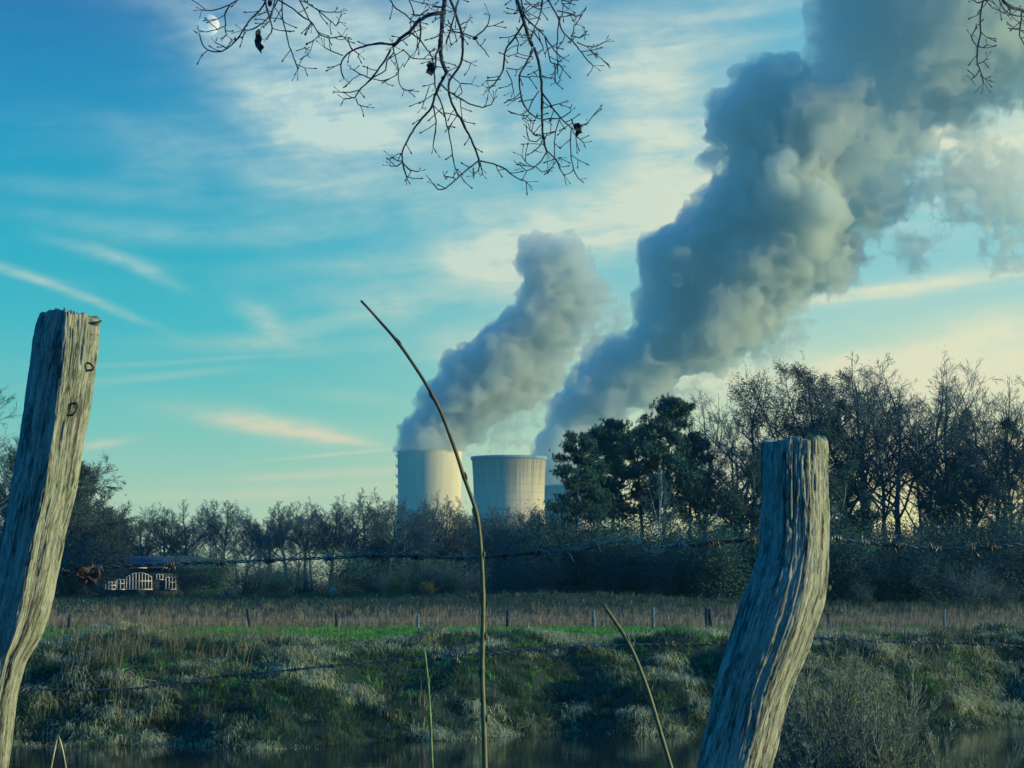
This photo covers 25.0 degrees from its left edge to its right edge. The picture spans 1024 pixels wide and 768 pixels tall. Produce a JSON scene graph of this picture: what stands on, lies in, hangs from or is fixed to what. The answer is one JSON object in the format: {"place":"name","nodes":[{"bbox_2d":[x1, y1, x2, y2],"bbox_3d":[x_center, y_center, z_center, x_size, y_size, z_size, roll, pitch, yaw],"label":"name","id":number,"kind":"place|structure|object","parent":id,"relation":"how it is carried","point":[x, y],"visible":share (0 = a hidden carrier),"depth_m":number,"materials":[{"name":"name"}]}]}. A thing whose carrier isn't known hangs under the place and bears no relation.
{"place":"outdoors","nodes":[
{"label":"outdoors","id":0,"kind":"place"},
{"bbox_2d":[192,0,352,80],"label":"hanging branch","id":1,"kind":"object","parent":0,"point":[257,41],"visible":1,"depth_m":6.72,"materials":[{"name":"brown plant"}]},
{"bbox_2d":[316,0,537,194],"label":"hanging branch","id":2,"kind":"object","parent":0,"point":[431,68],"visible":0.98,"depth_m":6.86,"materials":[{"name":"brown plant"}]},
{"bbox_2d":[0,0,1023,587],"label":"sky","id":3,"kind":"structure","parent":0,"point":[826,180],"materials":[{"name":"blue"}]},
{"bbox_2d":[9,721,1023,767],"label":"river water","id":4,"kind":"structure","parent":0,"point":[569,750],"depth_m":56.07,"materials":[{"name":"black liquid"}]},
{"bbox_2d":[13,588,1023,749],"bbox_3d":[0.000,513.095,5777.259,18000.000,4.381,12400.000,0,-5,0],"label":"ground","id":5,"kind":"structure","parent":0,"point":[710,651],"depth_m":67.90,"materials":[{"name":"green plant"}]},
{"bbox_2d":[0,307,101,767],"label":"fence post","id":6,"kind":"object","parent":5,"relation":"on","point":[56,410],"visible":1,"depth_m":5.27,"materials":[{"name":"brown wood"}]},
{"bbox_2d":[58,527,684,577],"bbox_3d":[-0.351,0.395,5.404,1.510,0.121,0.036,0,-5,0],"label":"barbed wire","id":7,"kind":"object","parent":6,"relation":"attached to","point":[270,559],"visible":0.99,"depth_m":5.40,"materials":[{"name":"metal"}]},
{"bbox_2d":[19,637,727,699],"bbox_3d":[-0.322,0.692,5.629,1.851,0.154,0.029,0,-5,0],"label":"barbed wire","id":8,"kind":"object","parent":6,"relation":"attached to","point":[398,660],"visible":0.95,"depth_m":5.63,"materials":[{"name":"metal"}]},
{"bbox_2d":[0,483,123,596],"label":"shrub","id":9,"kind":"object","parent":5,"relation":"on","point":[66,579],"visible":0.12,"depth_m":221.36,"materials":[{"name":"green plant"}]},
{"bbox_2d":[0,450,134,595],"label":"dense tree","id":10,"kind":"object","parent":5,"relation":"on","point":[84,490],"visible":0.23,"depth_m":235.94,"materials":[{"name":"green plant"}]},
{"bbox_2d":[0,478,142,596],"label":"shrub","id":11,"kind":"object","parent":5,"relation":"on","point":[64,562],"visible":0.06,"depth_m":214.54,"materials":[{"name":"green plant"}]},
{"bbox_2d":[66,475,151,596],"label":"dense tree","id":12,"kind":"object","parent":5,"relation":"on","point":[116,526],"visible":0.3,"depth_m":257.43,"materials":[{"name":"green plant"}]},
{"bbox_2d":[103,502,171,555],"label":"bare tree","id":13,"kind":"object","parent":5,"relation":"on","point":[154,538],"visible":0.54,"depth_m":321.12,"materials":[{"name":"brown plant"}]},
{"bbox_2d":[95,556,216,596],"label":"brick house","id":14,"kind":"structure","parent":5,"relation":"on","point":[154,580],"depth_m":290.92,"materials":[{"name":"brown brick"}]},
{"bbox_2d":[125,572,152,589],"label":"window","id":15,"kind":"structure","parent":14,"relation":"in","point":[138,579],"depth_m":290.92,"materials":[{"name":"white paint"}]},
{"bbox_2d":[126,504,203,555],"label":"bare tree","id":16,"kind":"object","parent":5,"relation":"on","point":[154,526],"visible":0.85,"depth_m":324.72,"materials":[{"name":"brown plant"}]},
{"bbox_2d":[141,499,221,555],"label":"bare tree","id":17,"kind":"object","parent":5,"relation":"on","point":[182,522],"visible":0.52,"depth_m":328.76,"materials":[{"name":"brown plant"}]},
{"bbox_2d":[167,545,216,595],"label":"shrub","id":18,"kind":"object","parent":5,"relation":"on","point":[185,581],"visible":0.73,"depth_m":284.54,"materials":[{"name":"green plant"}]},
{"bbox_2d":[186,533,248,596],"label":"shrub","id":19,"kind":"object","parent":5,"relation":"on","point":[213,584],"visible":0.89,"depth_m":281.44,"materials":[{"name":"green plant"}]},
{"bbox_2d":[190,499,258,594],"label":"bare tree","id":20,"kind":"object","parent":5,"relation":"on","point":[214,526],"visible":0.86,"depth_m":319.21,"materials":[{"name":"brown plant"}]},
{"bbox_2d":[207,533,287,595],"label":"shrub","id":21,"kind":"object","parent":5,"relation":"on","point":[247,582],"visible":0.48,"depth_m":300.21,"materials":[{"name":"green plant"}]},
{"bbox_2d":[224,511,292,584],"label":"bare tree","id":22,"kind":"object","parent":5,"relation":"on","point":[269,541],"visible":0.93,"depth_m":311.92,"materials":[{"name":"brown plant"}]},
{"bbox_2d":[238,552,301,595],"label":"shrub","id":23,"kind":"object","parent":5,"relation":"on","point":[262,583],"visible":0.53,"depth_m":296.85,"materials":[{"name":"green plant"}]},
{"bbox_2d":[255,561,307,595],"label":"shrub","id":24,"kind":"object","parent":5,"relation":"on","point":[280,584],"visible":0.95,"depth_m":260.63,"materials":[{"name":"green plant"}]},
{"bbox_2d":[232,501,331,572],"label":"bare tree","id":25,"kind":"object","parent":5,"relation":"on","point":[258,534],"visible":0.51,"depth_m":321.23,"materials":[{"name":"brown plant"}]},
{"bbox_2d":[254,539,339,594],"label":"shrub","id":26,"kind":"object","parent":5,"relation":"on","point":[295,574],"visible":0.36,"depth_m":302.37,"materials":[{"name":"green plant"}]},
{"bbox_2d":[277,497,349,592],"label":"bare tree","id":27,"kind":"object","parent":5,"relation":"on","point":[311,530],"visible":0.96,"depth_m":311.54,"materials":[{"name":"brown plant"}]},
{"bbox_2d":[299,502,365,584],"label":"bare tree","id":28,"kind":"object","parent":5,"relation":"on","point":[337,517],"visible":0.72,"depth_m":315.13,"materials":[{"name":"brown plant"}]},
{"bbox_2d":[285,500,392,571],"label":"bare tree","id":29,"kind":"object","parent":5,"relation":"on","point":[361,540],"visible":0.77,"depth_m":313.97,"materials":[{"name":"brown plant"}]},
{"bbox_2d":[295,541,403,594],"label":"shrub","id":30,"kind":"object","parent":5,"relation":"on","point":[353,569],"visible":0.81,"depth_m":299.12,"materials":[{"name":"green plant"}]},
{"bbox_2d":[330,488,409,591],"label":"bare tree","id":31,"kind":"object","parent":5,"relation":"on","point":[360,499],"visible":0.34,"depth_m":327.22,"materials":[{"name":"brown plant"}]},
{"bbox_2d":[343,508,425,592],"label":"shrub","id":32,"kind":"object","parent":5,"relation":"on","point":[377,565],"visible":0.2,"depth_m":329.73,"materials":[{"name":"green plant"}]},
{"bbox_2d":[364,486,443,576],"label":"bare tree","id":33,"kind":"object","parent":5,"relation":"on","point":[413,526],"visible":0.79,"depth_m":314.77,"materials":[{"name":"brown plant"}]},
{"bbox_2d":[364,510,445,582],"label":"bare tree","id":34,"kind":"object","parent":5,"relation":"on","point":[423,544],"visible":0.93,"depth_m":310.65,"materials":[{"name":"brown plant"}]},
{"bbox_2d":[360,300,487,767],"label":"tree shoot","id":35,"kind":"object","parent":5,"relation":"on","point":[483,638],"visible":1,"depth_m":4.88,"materials":[{"name":"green plant"}]},
{"bbox_2d":[385,499,462,578],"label":"bare tree","id":36,"kind":"object","parent":5,"relation":"on","point":[403,513],"visible":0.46,"depth_m":324.59,"materials":[{"name":"brown plant"}]},
{"bbox_2d":[395,449,461,540],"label":"cooling tower","id":37,"kind":"structure","parent":5,"relation":"on","point":[423,474],"depth_m":2470.61,"materials":[{"name":"concrete"}]},
{"bbox_2d":[411,489,487,568],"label":"bare tree","id":38,"kind":"object","parent":5,"relation":"on","point":[447,515],"visible":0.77,"depth_m":323.90,"materials":[{"name":"brown plant"}]},
{"bbox_2d":[435,566,472,593],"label":"shrub","id":39,"kind":"object","parent":5,"relation":"on","point":[449,585],"visible":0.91,"depth_m":226.97,"materials":[{"name":"green plant"}]},
{"bbox_2d":[420,549,491,592],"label":"shrub","id":40,"kind":"object","parent":5,"relation":"on","point":[467,585],"visible":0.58,"depth_m":299.49,"materials":[{"name":"green plant"}]},
{"bbox_2d":[424,510,501,591],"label":"bare tree","id":41,"kind":"object","parent":5,"relation":"on","point":[462,543],"visible":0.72,"depth_m":322.76,"materials":[{"name":"brown plant"}]},
{"bbox_2d":[474,510,523,592],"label":"shrub","id":42,"kind":"object","parent":5,"relation":"on","point":[492,561],"visible":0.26,"depth_m":219.60,"materials":[{"name":"green plant"}]},
{"bbox_2d":[452,496,560,592],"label":"shrub","id":43,"kind":"object","parent":5,"relation":"on","point":[477,560],"visible":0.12,"depth_m":203.12,"materials":[{"name":"green plant"}]},
{"bbox_2d":[471,508,544,553],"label":"bare tree","id":44,"kind":"object","parent":5,"relation":"on","point":[506,526],"visible":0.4,"depth_m":314.13,"materials":[{"name":"brown plant"}]},
{"bbox_2d":[471,455,546,536],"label":"cooling tower","id":45,"kind":"structure","parent":5,"relation":"on","point":[512,482],"depth_m":2120.66,"materials":[{"name":"concrete"}]},
{"bbox_2d":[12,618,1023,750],"bbox_3d":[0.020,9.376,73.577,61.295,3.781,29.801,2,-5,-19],"label":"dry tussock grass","id":46,"kind":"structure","parent":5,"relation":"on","point":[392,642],"depth_m":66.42,"materials":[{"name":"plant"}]},
{"bbox_2d":[21,623,1023,747],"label":"meadow grass","id":47,"kind":"structure","parent":5,"relation":"on","point":[358,631],"depth_m":75.98,"materials":[{"name":"green plant"}]},
{"bbox_2d":[25,599,1023,742],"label":"dead weeds","id":48,"kind":"object","parent":5,"relation":"on","point":[178,634],"visible":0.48,"depth_m":72.18,"materials":[{"name":"brown plant"}]},
{"bbox_2d":[495,522,570,592],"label":"shrub","id":49,"kind":"object","parent":5,"relation":"on","point":[525,578],"visible":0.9,"depth_m":181.44,"materials":[{"name":"green plant"}]},
{"bbox_2d":[46,600,1023,628],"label":"tall dry grass","id":50,"kind":"structure","parent":5,"relation":"on","point":[358,620],"depth_m":133.04,"materials":[{"name":"plant"}]},
{"bbox_2d":[51,588,1023,612],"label":"embankment grass","id":51,"kind":"structure","parent":5,"relation":"on","point":[89,599],"depth_m":172.99,"materials":[{"name":"green plant"}]},
{"bbox_2d":[509,494,621,592],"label":"shrub","id":52,"kind":"object","parent":5,"relation":"on","point":[580,539],"visible":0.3,"depth_m":187.57,"materials":[{"name":"green plant"}]},
{"bbox_2d":[506,502,625,592],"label":"shrub","id":53,"kind":"object","parent":5,"relation":"on","point":[570,562],"visible":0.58,"depth_m":185.29,"materials":[{"name":"green plant"}]},
{"bbox_2d":[543,428,616,591],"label":"pine tree","id":54,"kind":"object","parent":5,"relation":"on","point":[584,476],"visible":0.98,"depth_m":187.59,"materials":[{"name":"green plant"}]},
{"bbox_2d":[555,423,637,588],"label":"pine tree","id":55,"kind":"object","parent":5,"relation":"on","point":[607,437],"visible":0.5,"depth_m":196.51,"materials":[{"name":"green plant"}]},
{"bbox_2d":[553,504,663,593],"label":"shrub","id":56,"kind":"object","parent":5,"relation":"on","point":[600,566],"visible":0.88,"depth_m":183.51,"materials":[{"name":"green plant"}]},
{"bbox_2d":[573,417,656,552],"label":"pine tree","id":57,"kind":"object","parent":5,"relation":"on","point":[616,426],"visible":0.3,"depth_m":199.46,"materials":[{"name":"green plant"}]},
{"bbox_2d":[578,515,666,593],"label":"shrub","id":58,"kind":"object","parent":5,"relation":"on","point":[633,587],"visible":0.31,"depth_m":186.24,"materials":[{"name":"green plant"}]},
{"bbox_2d":[602,602,672,767],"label":"stem","id":59,"kind":"object","parent":5,"relation":"on","point":[626,638],"visible":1,"depth_m":4.86,"materials":[{"name":"brown plant"}]},
{"bbox_2d":[580,493,712,593],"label":"shrub","id":60,"kind":"object","parent":5,"relation":"on","point":[640,523],"visible":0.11,"depth_m":200.91,"materials":[{"name":"green plant"}]},
{"bbox_2d":[610,422,683,542],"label":"pine tree","id":61,"kind":"object","parent":5,"relation":"on","point":[633,459],"visible":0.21,"depth_m":204.21,"materials":[{"name":"green plant"}]},
{"bbox_2d":[608,519,704,596],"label":"shrub","id":62,"kind":"object","parent":5,"relation":"on","point":[665,572],"visible":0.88,"depth_m":180.81,"materials":[{"name":"green plant"}]},
{"bbox_2d":[637,467,680,592],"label":"birch tree","id":63,"kind":"object","parent":5,"relation":"on","point":[660,492],"visible":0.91,"depth_m":190.09,"materials":[{"name":"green plant"}]},
{"bbox_2d":[627,391,727,553],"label":"pine tree","id":64,"kind":"object","parent":5,"relation":"on","point":[674,411],"visible":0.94,"depth_m":196.74,"materials":[{"name":"green plant"}]},
{"bbox_2d":[649,429,728,534],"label":"pine tree","id":65,"kind":"object","parent":5,"relation":"on","point":[700,446],"visible":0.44,"depth_m":203.06,"materials":[{"name":"green plant"}]},
{"bbox_2d":[644,394,756,530],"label":"bare tree","id":66,"kind":"object","parent":5,"relation":"on","point":[710,468],"visible":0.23,"depth_m":214.90,"materials":[{"name":"brown plant"}]},
{"bbox_2d":[650,503,752,596],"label":"shrub","id":67,"kind":"object","parent":5,"relation":"on","point":[689,591],"visible":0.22,"depth_m":185.57,"materials":[{"name":"green plant"}]},
{"bbox_2d":[653,494,759,598],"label":"shrub","id":68,"kind":"object","parent":5,"relation":"on","point":[721,567],"visible":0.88,"depth_m":178.62,"materials":[{"name":"green plant"}]},
{"bbox_2d":[670,387,783,535],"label":"bare tree","id":69,"kind":"object","parent":5,"relation":"on","point":[704,422],"visible":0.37,"depth_m":237.79,"materials":[{"name":"brown plant"}]},
{"bbox_2d":[699,448,760,587],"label":"ivy tree","id":70,"kind":"object","parent":5,"relation":"on","point":[719,474],"visible":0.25,"depth_m":198.68,"materials":[{"name":"green plant"}]},
{"bbox_2d":[713,449,760,563],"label":"ivy tree","id":71,"kind":"object","parent":5,"relation":"on","point":[738,507],"visible":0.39,"depth_m":195.45,"materials":[{"name":"green plant"}]},
{"bbox_2d":[696,435,830,767],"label":"fence post","id":72,"kind":"object","parent":5,"relation":"on","point":[777,618],"visible":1,"depth_m":5.21,"materials":[{"name":"brown wood"}]},
{"bbox_2d":[830,534,1023,557],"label":"barbed wire","id":73,"kind":"object","parent":72,"relation":"attached to","point":[897,545],"visible":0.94,"depth_m":5.41,"materials":[{"name":"metal"}]},
{"bbox_2d":[690,374,837,552],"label":"bare tree","id":74,"kind":"object","parent":5,"relation":"on","point":[726,454],"visible":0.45,"depth_m":209.26,"materials":[{"name":"brown plant"}]},
{"bbox_2d":[746,413,866,550],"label":"ivy tree","id":75,"kind":"object","parent":5,"relation":"on","point":[855,492],"visible":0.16,"depth_m":200.44,"materials":[{"name":"green plant"}]},
{"bbox_2d":[709,350,917,496],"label":"oak tree","id":76,"kind":"object","parent":5,"relation":"on","point":[758,423],"visible":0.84,"depth_m":205.59,"materials":[{"name":"brown plant"}]},
{"bbox_2d":[755,501,896,601],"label":"shrub","id":77,"kind":"object","parent":5,"relation":"on","point":[831,582],"visible":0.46,"depth_m":180.36,"materials":[{"name":"green plant"}]},
{"bbox_2d":[756,356,939,524],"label":"oak tree","id":78,"kind":"object","parent":5,"relation":"on","point":[856,394],"visible":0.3,"depth_m":209.12,"materials":[{"name":"brown plant"}]},
{"bbox_2d":[828,458,883,591],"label":"ivy tree","id":79,"kind":"object","parent":5,"relation":"on","point":[843,490],"visible":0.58,"depth_m":195.75,"materials":[{"name":"green plant"}]},
{"bbox_2d":[796,351,922,595],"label":"bare tree","id":80,"kind":"object","parent":5,"relation":"on","point":[864,433],"visible":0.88,"depth_m":202.57,"materials":[{"name":"brown plant"}]},
{"bbox_2d":[828,527,896,601],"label":"shrub","id":81,"kind":"object","parent":5,"relation":"on","point":[865,580],"visible":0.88,"depth_m":179.36,"materials":[{"name":"green plant"}]},
{"bbox_2d":[831,514,919,601],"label":"shrub","id":82,"kind":"object","parent":5,"relation":"on","point":[878,588],"visible":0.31,"depth_m":184.01,"materials":[{"name":"green plant"}]},
{"bbox_2d":[829,516,932,600],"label":"shrub","id":83,"kind":"object","parent":5,"relation":"on","point":[897,581],"visible":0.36,"depth_m":185.29,"materials":[{"name":"green plant"}]},
{"bbox_2d":[824,365,944,551],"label":"bare tree","id":84,"kind":"object","parent":5,"relation":"on","point":[885,510],"visible":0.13,"depth_m":214.74,"materials":[{"name":"brown plant"}]},
{"bbox_2d":[798,358,985,594],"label":"bare tree","id":85,"kind":"object","parent":5,"relation":"on","point":[897,514],"visible":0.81,"depth_m":202.00,"materials":[{"name":"brown plant"}]},
{"bbox_2d":[772,631,1023,767],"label":"willow bush","id":86,"kind":"object","parent":5,"relation":"on","point":[807,749],"visible":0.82,"depth_m":26.42,"materials":[{"name":"green plant"}]},
{"bbox_2d":[861,345,1005,523],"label":"bare tree","id":87,"kind":"object","parent":5,"relation":"on","point":[938,423],"visible":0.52,"depth_m":207.07,"materials":[{"name":"brown plant"}]},
{"bbox_2d":[883,524,1000,603],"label":"shrub","id":88,"kind":"object","parent":5,"relation":"on","point":[925,580],"visible":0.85,"depth_m":179.54,"materials":[{"name":"green plant"}]},
{"bbox_2d":[878,501,1005,601],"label":"shrub","id":89,"kind":"object","parent":5,"relation":"on","point":[927,538],"visible":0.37,"depth_m":186.35,"materials":[{"name":"green plant"}]},
{"bbox_2d":[883,357,1010,595],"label":"bare tree","id":90,"kind":"object","parent":5,"relation":"on","point":[943,474],"visible":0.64,"depth_m":206.08,"materials":[{"name":"brown plant"}]},
{"bbox_2d":[897,409,999,539],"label":"ivy tree","id":91,"kind":"object","parent":5,"relation":"on","point":[984,467],"visible":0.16,"depth_m":213.76,"materials":[{"name":"green plant"}]},
{"bbox_2d":[880,379,1023,550],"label":"bare tree","id":92,"kind":"object","parent":5,"relation":"on","point":[961,497],"visible":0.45,"depth_m":208.67,"materials":[{"name":"brown plant"}]},
{"bbox_2d":[912,437,1017,567],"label":"ivy tree","id":93,"kind":"object","parent":5,"relation":"on","point":[939,497],"visible":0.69,"depth_m":199.40,"materials":[{"name":"green plant"}]},
{"bbox_2d":[926,504,1014,601],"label":"shrub","id":94,"kind":"object","parent":5,"relation":"on","point":[985,557],"visible":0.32,"depth_m":187.23,"materials":[{"name":"green plant"}]},
{"bbox_2d":[936,552,1014,606],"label":"shrub","id":95,"kind":"object","parent":5,"relation":"on","point":[968,593],"visible":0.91,"depth_m":171.04,"materials":[{"name":"green plant"}]},
{"bbox_2d":[927,377,1023,525],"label":"bare tree","id":96,"kind":"object","parent":5,"relation":"on","point":[992,404],"visible":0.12,"depth_m":221.21,"materials":[{"name":"brown plant"}]},
{"bbox_2d":[940,375,1023,514],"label":"bare tree","id":97,"kind":"object","parent":5,"relation":"on","point":[1004,445],"visible":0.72,"depth_m":204.95,"materials":[{"name":"brown plant"}]},
{"bbox_2d":[959,499,1023,602],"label":"shrub","id":98,"kind":"object","parent":5,"relation":"on","point":[1008,535],"visible":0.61,"depth_m":181.64,"materials":[{"name":"green plant"}]},
{"bbox_2d":[965,493,1023,603],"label":"shrub","id":99,"kind":"object","parent":5,"relation":"on","point":[1013,567],"visible":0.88,"depth_m":180.36,"materials":[{"name":"green plant"}]},
{"bbox_2d":[967,454,1023,556],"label":"ivy tree","id":100,"kind":"object","parent":5,"relation":"on","point":[1013,484],"visible":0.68,"depth_m":195.70,"materials":[{"name":"green plant"}]},
{"bbox_2d":[978,561,1023,609],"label":"shrub","id":101,"kind":"object","parent":5,"relation":"on","point":[998,599],"visible":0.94,"depth_m":164.09,"materials":[{"name":"green plant"}]},
{"bbox_2d":[986,412,1023,507],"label":"bare tree","id":102,"kind":"object","parent":5,"relation":"on","point":[1015,431],"visible":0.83,"depth_m":201.20,"materials":[{"name":"brown plant"}]},
{"bbox_2d":[481,0,611,185],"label":"hanging branch","id":103,"kind":"object","parent":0,"point":[577,126],"visible":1,"depth_m":6.59,"materials":[{"name":"brown plant"}]},
{"bbox_2d":[813,631,1023,653],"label":"barbed wire","id":104,"kind":"object","parent":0,"point":[939,642],"visible":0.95,"depth_m":5.63,"materials":[{"name":"metal"}]},
{"bbox_2d":[967,0,1023,93],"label":"hanging branch","id":105,"kind":"object","parent":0,"point":[1009,6],"visible":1,"depth_m":6.74,"materials":[{"name":"brown plant"}]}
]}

